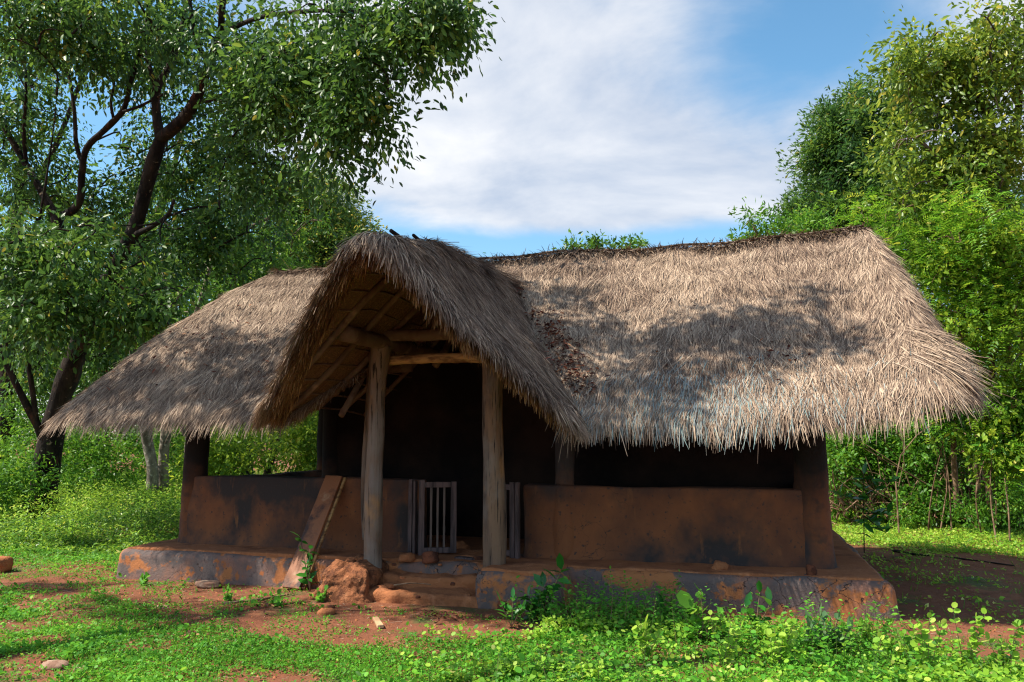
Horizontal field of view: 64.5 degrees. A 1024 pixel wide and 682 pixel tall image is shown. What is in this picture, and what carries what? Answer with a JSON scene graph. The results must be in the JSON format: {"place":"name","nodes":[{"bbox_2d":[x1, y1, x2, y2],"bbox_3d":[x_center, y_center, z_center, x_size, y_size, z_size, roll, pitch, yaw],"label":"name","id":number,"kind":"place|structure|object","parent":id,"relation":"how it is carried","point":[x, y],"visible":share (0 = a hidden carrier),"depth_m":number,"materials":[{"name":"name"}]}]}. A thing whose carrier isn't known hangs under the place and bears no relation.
{"place":"outdoors","nodes":[
{"label":"outdoors","id":0,"kind":"place"},
{"bbox_2d":[454,556,474,559],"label":"flat slab","id":1,"kind":"structure","parent":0,"point":[464,557],"depth_m":8.60,"materials":[{"name":"grey stone"}]},
{"bbox_2d":[0,440,1023,681],"bbox_3d":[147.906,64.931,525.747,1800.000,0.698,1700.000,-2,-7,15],"label":"ground","id":2,"kind":"structure","parent":0,"point":[925,588],"depth_m":7.48,"materials":[{"name":"red soil"}]},
{"bbox_2d":[0,556,13,572],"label":"stone","id":3,"kind":"object","parent":2,"relation":"on","point":[6,563],"visible":0.98,"depth_m":9.81,"materials":[{"name":"stone"}]},
{"bbox_2d":[39,660,68,670],"bbox_3d":[-3.207,2.271,5.695,0.218,0.062,0.141,-2,-7,15],"label":"stone","id":4,"kind":"object","parent":2,"relation":"on","point":[53,664],"visible":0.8,"depth_m":5.65,"materials":[{"name":"beige stone"}]},
{"bbox_2d":[0,540,134,575],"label":"side ground cover","id":5,"kind":"object","parent":2,"relation":"on","point":[63,559],"visible":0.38,"depth_m":10.68,"materials":[{"name":"green plant"}]},
{"bbox_2d":[0,385,227,525],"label":"leafy undergrowth","id":6,"kind":"object","parent":2,"relation":"on","point":[81,453],"visible":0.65,"depth_m":19.02,"materials":[{"name":"green plant"}]},
{"bbox_2d":[90,296,187,492],"bbox_3d":[-8.499,0.881,17.880,2.725,4.946,2.945,-2,-7,15],"label":"pale tree","id":7,"kind":"object","parent":2,"relation":"on","point":[151,463],"visible":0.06,"depth_m":18.39,"materials":[{"name":"grey plant"}]},
{"bbox_2d":[0,0,286,477],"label":"tree","id":8,"kind":"object","parent":2,"relation":"on","point":[55,145],"visible":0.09,"depth_m":20.95,"materials":[{"name":"green plant"}]},
{"bbox_2d":[139,571,149,584],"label":"weed clump","id":9,"kind":"object","parent":2,"relation":"on","point":[143,579],"visible":1,"depth_m":8.96,"materials":[{"name":"green plant"}]},
{"bbox_2d":[0,468,289,555],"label":"tall weeds","id":10,"kind":"object","parent":2,"relation":"on","point":[142,516],"visible":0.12,"depth_m":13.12,"materials":[{"name":"green plant"}]},
{"bbox_2d":[0,207,318,473],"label":"distant wood","id":11,"kind":"object","parent":2,"relation":"on","point":[42,407],"visible":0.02,"depth_m":28.38,"materials":[{"name":"green plant"}]},
{"bbox_2d":[0,128,335,485],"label":"olive tree","id":12,"kind":"object","parent":2,"relation":"on","point":[287,259],"visible":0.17,"depth_m":22.13,"materials":[{"name":"green plant"}]},
{"bbox_2d":[118,261,228,491],"bbox_3d":[-7.527,0.692,18.714,3.081,5.522,2.858,-2,-7,15],"label":"pale tree","id":13,"kind":"object","parent":2,"relation":"on","point":[165,437],"visible":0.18,"depth_m":18.69,"materials":[{"name":"grey plant"}]},
{"bbox_2d":[146,247,231,450],"bbox_3d":[-7.653,0.523,18.665,2.270,5.686,2.162,0,-7,1],"label":"bare limb tree","id":14,"kind":"object","parent":2,"relation":"on","point":[197,308],"visible":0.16,"depth_m":18.57,"materials":[{"name":"green plant"}]},
{"bbox_2d":[195,580,221,588],"bbox_3d":[-3.309,2.646,8.838,0.319,0.072,0.190,-2,-7,15],"label":"stone","id":15,"kind":"object","parent":2,"relation":"on","point":[205,584],"visible":0.99,"depth_m":8.77,"materials":[{"name":"grey stone"}]},
{"bbox_2d":[171,278,248,468],"bbox_3d":[-7.619,0.867,20.984,3.449,5.602,2.424,1,-7,-5],"label":"dark trunk tree","id":16,"kind":"object","parent":2,"relation":"on","point":[185,315],"visible":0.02,"depth_m":20.58,"materials":[{"name":"green plant"}]},
{"bbox_2d":[222,585,236,600],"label":"weed clump","id":17,"kind":"object","parent":2,"relation":"on","point":[228,596],"visible":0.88,"depth_m":8.03,"materials":[{"name":"green plant"}]},
{"bbox_2d":[155,409,318,498],"bbox_3d":[-5.460,2.052,16.733,5.184,3.034,3.740,-6,-9,42],"label":"sunny thicket","id":18,"kind":"object","parent":2,"relation":"on","point":[300,443],"visible":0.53,"depth_m":15.65,"materials":[{"name":"green plant"}]},
{"bbox_2d":[209,262,285,474],"bbox_3d":[-6.376,0.817,19.870,3.896,5.543,2.258,-2,-7,15],"label":"dark trunk tree","id":19,"kind":"object","parent":2,"relation":"on","point":[247,472],"visible":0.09,"depth_m":19.87,"materials":[{"name":"green plant"}]},
{"bbox_2d":[0,0,504,520],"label":"old tree","id":20,"kind":"object","parent":2,"relation":"on","point":[328,82],"visible":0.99,"depth_m":13.16,"materials":[{"name":"green plant"}]},
{"bbox_2d":[224,594,288,603],"bbox_3d":[-2.527,2.568,8.070,0.701,0.035,0.074,7,-10,-43],"label":"fallen stick","id":21,"kind":"object","parent":2,"relation":"on","point":[258,599],"visible":0.65,"depth_m":8.04,"materials":[{"name":"brown wood"}]},
{"bbox_2d":[269,589,282,606],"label":"weed clump","id":22,"kind":"object","parent":2,"relation":"on","point":[277,601],"visible":0.85,"depth_m":7.70,"materials":[{"name":"green plant"}]},
{"bbox_2d":[263,421,317,474],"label":"leaning tree","id":23,"kind":"object","parent":2,"relation":"on","point":[267,471],"visible":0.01,"depth_m":16.94,"materials":[{"name":"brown plant"}]},
{"bbox_2d":[209,154,387,434],"bbox_3d":[-7.425,-1.724,26.840,8.096,9.662,6.384,-2,-7,15],"label":"round tree","id":24,"kind":"object","parent":2,"relation":"on","point":[344,221],"visible":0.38,"depth_m":25.58,"materials":[{"name":"green plant"}]},
{"bbox_2d":[290,531,317,590],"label":"leafy plant","id":25,"kind":"object","parent":2,"relation":"on","point":[307,571],"visible":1,"depth_m":8.63,"materials":[{"name":"green plant"}]},
{"bbox_2d":[282,475,342,589],"bbox_3d":[-2.216,2.106,9.058,0.230,1.173,0.738,-3,-8,24],"label":"wooden board","id":26,"kind":"object","parent":2,"relation":"on","point":[317,520],"visible":0.96,"depth_m":9.05,"materials":[{"name":"brown wood"}]},
{"bbox_2d":[306,585,327,601],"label":"weed clump","id":27,"kind":"object","parent":2,"relation":"on","point":[319,597],"visible":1,"depth_m":8.03,"materials":[{"name":"green plant"}]},
{"bbox_2d":[302,477,345,589],"bbox_3d":[-2.083,2.120,9.049,0.038,1.161,0.727,-3,-8,24],"label":"wooden board","id":28,"kind":"object","parent":2,"relation":"on","point":[328,523],"visible":0.95,"depth_m":9.07,"materials":[{"name":"brown wood"}]},
{"bbox_2d":[317,608,335,615],"bbox_3d":[-1.679,2.457,7.329,0.173,0.087,0.154,-2,-7,15],"label":"earth clod","id":29,"kind":"object","parent":2,"relation":"on","point":[326,611],"visible":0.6,"depth_m":7.28,"materials":[{"name":"soil"}]},
{"bbox_2d":[372,616,383,628],"bbox_3d":[-1.169,2.447,7.064,0.057,0.032,0.353,2,-7,-17],"label":"wood offcut","id":30,"kind":"object","parent":2,"relation":"on","point":[377,622],"visible":1,"depth_m":6.99,"materials":[{"name":"beige wood"}]},
{"bbox_2d":[497,600,507,610],"bbox_3d":[-0.083,2.494,7.665,0.108,0.094,0.085,-2,-7,15],"label":"earth clod","id":31,"kind":"object","parent":2,"relation":"on","point":[498,604],"visible":0.47,"depth_m":7.63,"materials":[{"name":"brown soil"}]},
{"bbox_2d":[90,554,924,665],"bbox_3d":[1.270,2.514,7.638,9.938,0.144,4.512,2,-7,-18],"label":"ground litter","id":32,"kind":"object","parent":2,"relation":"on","point":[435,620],"visible":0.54,"depth_m":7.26,"materials":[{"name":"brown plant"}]},
{"bbox_2d":[0,571,1019,681],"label":"pebbles","id":33,"kind":"object","parent":2,"relation":"on","point":[994,630],"visible":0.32,"depth_m":6.96,"materials":[{"name":"stone"}]},
{"bbox_2d":[0,573,1019,680],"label":"straw bits","id":34,"kind":"object","parent":2,"relation":"on","point":[317,627],"visible":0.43,"depth_m":7.14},
{"bbox_2d":[495,587,525,626],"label":"leafy plant","id":35,"kind":"object","parent":2,"relation":"on","point":[517,611],"visible":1,"depth_m":6.99,"materials":[{"name":"green plant"}]},
{"bbox_2d":[0,566,1023,681],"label":"creeping ground cover","id":36,"kind":"object","parent":2,"relation":"on","point":[311,653],"visible":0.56,"depth_m":6.07,"materials":[{"name":"green plant"}]},
{"bbox_2d":[369,604,1023,681],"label":"mixed weeds","id":37,"kind":"object","parent":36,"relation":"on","point":[521,656],"depth_m":5.49,"materials":[{"name":"green plant"}]},
{"bbox_2d":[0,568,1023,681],"bbox_3d":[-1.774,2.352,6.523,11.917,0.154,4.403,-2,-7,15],"label":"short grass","id":38,"kind":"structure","parent":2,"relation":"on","point":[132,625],"depth_m":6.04,"materials":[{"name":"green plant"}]},
{"bbox_2d":[36,222,1016,620],"bbox_3d":[-0.350,0.795,9.815,10.710,4.397,7.382,-2,-7,15],"label":"thatched hut","id":39,"kind":"object","parent":2,"relation":"on","point":[424,378],"visible":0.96,"depth_m":8.63,"materials":[{"name":"plant"}]},
{"bbox_2d":[383,582,395,588],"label":"earth clod","id":40,"kind":"object","parent":39,"relation":"on","point":[390,585],"visible":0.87,"depth_m":8.20,"materials":[{"name":"soil"}]},
{"bbox_2d":[398,552,415,561],"bbox_3d":[-1.106,2.283,8.584,0.191,0.094,0.156,-2,-7,15],"label":"rubble stone","id":41,"kind":"object","parent":39,"relation":"on","point":[407,557],"visible":1,"depth_m":8.53,"materials":[{"name":"stone"}]},
{"bbox_2d":[394,582,430,585],"bbox_3d":[-0.951,2.317,7.746,0.354,0.016,0.106,1,-7,-8],"label":"fallen stick","id":42,"kind":"object","parent":39,"relation":"on","point":[411,583],"visible":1,"depth_m":7.75,"materials":[{"name":"brown wood"}]},
{"bbox_2d":[422,551,438,563],"bbox_3d":[-0.857,2.256,8.499,0.216,0.127,0.162,-2,-7,15],"label":"rubble stone","id":43,"kind":"object","parent":39,"relation":"on","point":[428,557],"visible":1,"depth_m":8.43,"materials":[{"name":"brown stone"}]},
{"bbox_2d":[456,541,468,548],"bbox_3d":[-0.582,2.355,9.315,0.200,0.127,0.154,-2,-7,15],"label":"rubble stone","id":44,"kind":"object","parent":39,"relation":"on","point":[462,544],"visible":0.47,"depth_m":9.26,"materials":[{"name":"stone"}]},
{"bbox_2d":[473,556,482,559],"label":"rubble stone","id":45,"kind":"object","parent":39,"relation":"on","point":[478,557],"visible":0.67,"depth_m":8.55,"materials":[{"name":"brown stone"}]},
{"bbox_2d":[76,277,906,406],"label":"roof litter","id":46,"kind":"object","parent":39,"relation":"on","point":[567,347],"visible":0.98,"depth_m":8.74,"materials":[{"name":"brown plant"}]},
{"bbox_2d":[711,560,728,569],"bbox_3d":[2.031,2.201,7.935,0.176,0.101,0.130,-2,-7,15],"label":"clay mound","id":47,"kind":"object","parent":39,"relation":"on","point":[718,565],"visible":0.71,"depth_m":7.89,"materials":[{"name":"brown soil"}]},
{"bbox_2d":[805,564,816,574],"bbox_3d":[2.805,2.151,7.604,0.105,0.121,0.099,-2,-7,15],"label":"clay clod","id":48,"kind":"object","parent":39,"relation":"on","point":[811,569],"visible":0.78,"depth_m":7.57,"materials":[{"name":"brown soil"}]},
{"bbox_2d":[517,553,571,619],"bbox_3d":[0.276,2.189,7.259,0.510,0.603,0.300,1,-7,-6],"label":"leafy plant","id":49,"kind":"object","parent":2,"relation":"on","point":[538,579],"visible":0.73,"depth_m":7.23,"materials":[{"name":"green plant"}]},
{"bbox_2d":[552,228,590,249],"bbox_3d":[1.690,-0.268,23.616,1.355,5.989,1.304,-7,-10,45],"label":"distant treetop","id":50,"kind":"object","parent":2,"relation":"on","point":[567,244],"visible":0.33,"depth_m":23.72,"materials":[{"name":"green plant"}]},
{"bbox_2d":[585,229,612,251],"bbox_3d":[2.518,-0.248,23.763,1.009,5.982,1.638,1,-7,-10],"label":"distant treetop","id":51,"kind":"object","parent":2,"relation":"on","point":[594,241],"visible":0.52,"depth_m":23.68,"materials":[{"name":"green plant"}]},
{"bbox_2d":[608,565,616,623],"bbox_3d":[0.834,2.162,6.831,0.067,0.550,0.106,3,-8,-23],"label":"weed spike","id":52,"kind":"object","parent":2,"relation":"on","point":[610,590],"visible":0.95,"depth_m":6.82,"materials":[{"name":"green plant"}]},
{"bbox_2d":[621,570,629,625],"bbox_3d":[0.946,2.179,6.816,0.088,0.511,0.106,-2,-7,15],"label":"weed spike","id":53,"kind":"object","parent":2,"relation":"on","point":[625,578],"visible":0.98,"depth_m":6.82,"materials":[{"name":"green plant"}]},
{"bbox_2d":[603,231,648,248],"bbox_3d":[3.458,-0.253,23.689,1.301,5.974,1.528,-3,-8,27],"label":"distant treetop","id":54,"kind":"object","parent":2,"relation":"on","point":[640,242],"visible":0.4,"depth_m":23.68,"materials":[{"name":"green plant"}]},
{"bbox_2d":[631,614,664,657],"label":"leggy weed","id":55,"kind":"object","parent":2,"relation":"on","point":[643,638],"visible":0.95,"depth_m":5.89,"materials":[{"name":"green plant"}]},
{"bbox_2d":[656,592,690,621],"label":"young shrub","id":56,"kind":"object","parent":2,"relation":"on","point":[660,600],"visible":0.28,"depth_m":6.99,"materials":[{"name":"green plant"}]},
{"bbox_2d":[356,590,1016,681],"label":"leggy weeds","id":57,"kind":"object","parent":2,"relation":"on","point":[358,673],"depth_m":5.43,"materials":[{"name":"green plant"}]},
{"bbox_2d":[676,583,714,638],"bbox_3d":[1.486,2.147,6.439,0.285,0.487,0.237,6,-9,-43],"label":"young shrub","id":58,"kind":"object","parent":2,"relation":"on","point":[685,601],"visible":0.87,"depth_m":6.43,"materials":[{"name":"green plant"}]},
{"bbox_2d":[703,610,744,668],"bbox_3d":[1.465,2.077,5.616,0.286,0.428,0.113,0,-7,-2],"label":"leggy weed","id":59,"kind":"object","parent":2,"relation":"on","point":[733,632],"visible":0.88,"depth_m":5.62,"materials":[{"name":"green plant"}]},
{"bbox_2d":[506,570,960,661],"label":"plinth weeds","id":60,"kind":"object","parent":2,"relation":"on","point":[593,600],"depth_m":6.83,"materials":[{"name":"green plant"}]},
{"bbox_2d":[735,581,771,623],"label":"young shrub","id":61,"kind":"object","parent":2,"relation":"on","point":[767,598],"visible":0.73,"depth_m":6.75,"materials":[{"name":"green plant"}]},
{"bbox_2d":[719,195,835,245],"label":"ridge sapling","id":62,"kind":"object","parent":2,"relation":"on","point":[800,223],"visible":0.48,"depth_m":17.08,"materials":[{"name":"green plant"}]},
{"bbox_2d":[762,617,799,666],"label":"leggy weed","id":63,"kind":"object","parent":2,"relation":"on","point":[781,650],"visible":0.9,"depth_m":5.67,"materials":[{"name":"green plant"}]},
{"bbox_2d":[804,602,854,649],"bbox_3d":[2.395,2.172,6.133,0.404,0.387,0.252,-1,-7,6],"label":"grey green plant","id":64,"kind":"object","parent":2,"relation":"on","point":[824,615],"visible":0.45,"depth_m":6.14,"materials":[{"name":"green plant"}]},
{"bbox_2d":[758,53,953,432],"bbox_3d":[9.841,-2.591,21.860,5.642,10.244,4.965,1,-7,-9],"label":"dense tree","id":65,"kind":"object","parent":2,"relation":"on","point":[831,143],"visible":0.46,"depth_m":21.34,"materials":[{"name":"green plant"}]},
{"bbox_2d":[830,463,898,552],"bbox_3d":[5.036,2.368,11.543,0.924,1.273,0.356,1,-7,-5],"label":"dark sapling","id":66,"kind":"object","parent":2,"relation":"on","point":[873,517],"visible":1,"depth_m":11.54,"materials":[{"name":"green plant"}]},
{"bbox_2d":[854,617,893,644],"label":"leggy weed","id":67,"kind":"object","parent":2,"relation":"on","point":[867,630],"visible":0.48,"depth_m":6.13,"materials":[{"name":"green plant"}]},
{"bbox_2d":[872,629,914,667],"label":"leggy weed","id":68,"kind":"object","parent":2,"relation":"on","point":[886,642],"visible":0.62,"depth_m":5.62,"materials":[{"name":"green plant"}]},
{"bbox_2d":[825,419,972,526],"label":"bramble bank","id":69,"kind":"structure","parent":2,"relation":"on","point":[852,454],"depth_m":15.35,"materials":[{"name":"green plant"}]},
{"bbox_2d":[829,418,989,524],"bbox_3d":[8.001,2.342,15.376,5.103,2.230,1.494,0,-7,1],"label":"bush","id":70,"kind":"object","parent":2,"relation":"on","point":[871,498],"visible":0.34,"depth_m":15.05,"materials":[{"name":"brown plant"}]},
{"bbox_2d":[797,125,1023,508],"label":"dark thicket","id":71,"kind":"object","parent":2,"relation":"on","point":[872,204],"visible":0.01,"depth_m":19.74,"materials":[{"name":"green plant"}]},
{"bbox_2d":[815,163,1023,516],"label":"feathery shrub","id":72,"kind":"object","parent":2,"relation":"on","point":[937,243],"visible":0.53,"depth_m":13.00,"materials":[{"name":"green plant"}]},
{"bbox_2d":[831,517,1023,621],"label":"ground cover","id":73,"kind":"object","parent":2,"relation":"on","point":[848,530],"visible":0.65,"depth_m":12.14,"materials":[{"name":"green plant"}]},
{"bbox_2d":[908,612,947,669],"bbox_3d":[2.798,2.049,5.462,0.260,0.445,0.112,-1,-7,5],"label":"leggy weed","id":74,"kind":"object","parent":2,"relation":"on","point":[924,635],"visible":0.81,"depth_m":5.46,"materials":[{"name":"green plant"}]},
{"bbox_2d":[833,516,1023,622],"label":"grass","id":75,"kind":"structure","parent":2,"relation":"on","point":[950,534],"depth_m":11.96,"materials":[{"name":"green plant"}]},
{"bbox_2d":[836,0,1023,501],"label":"vine clad tree","id":76,"kind":"object","parent":2,"relation":"on","point":[957,65],"visible":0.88,"depth_m":13.74,"materials":[{"name":"green plant"}]},
{"bbox_2d":[839,470,1023,537],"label":"leafy fringe","id":77,"kind":"object","parent":2,"relation":"on","point":[971,508],"visible":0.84,"depth_m":13.53,"materials":[{"name":"green plant"}]},
{"bbox_2d":[877,364,1023,542],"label":"shrub","id":78,"kind":"object","parent":2,"relation":"on","point":[977,448],"visible":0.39,"depth_m":13.79,"materials":[{"name":"green plant"}]},
{"bbox_2d":[892,549,1014,565],"bbox_3d":[5.859,2.911,10.908,0.146,0.035,1.670,5,-8,-33],"label":"fallen stick","id":79,"kind":"object","parent":2,"relation":"on","point":[894,550],"visible":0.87,"depth_m":10.86,"materials":[{"name":"brown wood"}]},
{"bbox_2d":[893,201,1023,511],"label":"broadleaf shrub","id":80,"kind":"object","parent":2,"relation":"on","point":[974,324],"visible":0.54,"depth_m":12.85,"materials":[{"name":"green plant"}]},
{"bbox_2d":[948,602,991,667],"bbox_3d":[3.078,2.014,5.466,0.284,0.516,0.121,0,-7,4],"label":"leggy weed","id":81,"kind":"object","parent":2,"relation":"on","point":[973,643],"visible":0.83,"depth_m":5.46,"materials":[{"name":"green plant"}]},
{"bbox_2d":[982,619,1023,665],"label":"leggy weed","id":82,"kind":"object","parent":2,"relation":"on","point":[1020,631],"visible":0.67,"depth_m":5.46,"materials":[{"name":"green plant"}]},
{"bbox_2d":[0,0,1023,438],"label":"sky","id":83,"kind":"structure","parent":0,"point":[656,118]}
]}

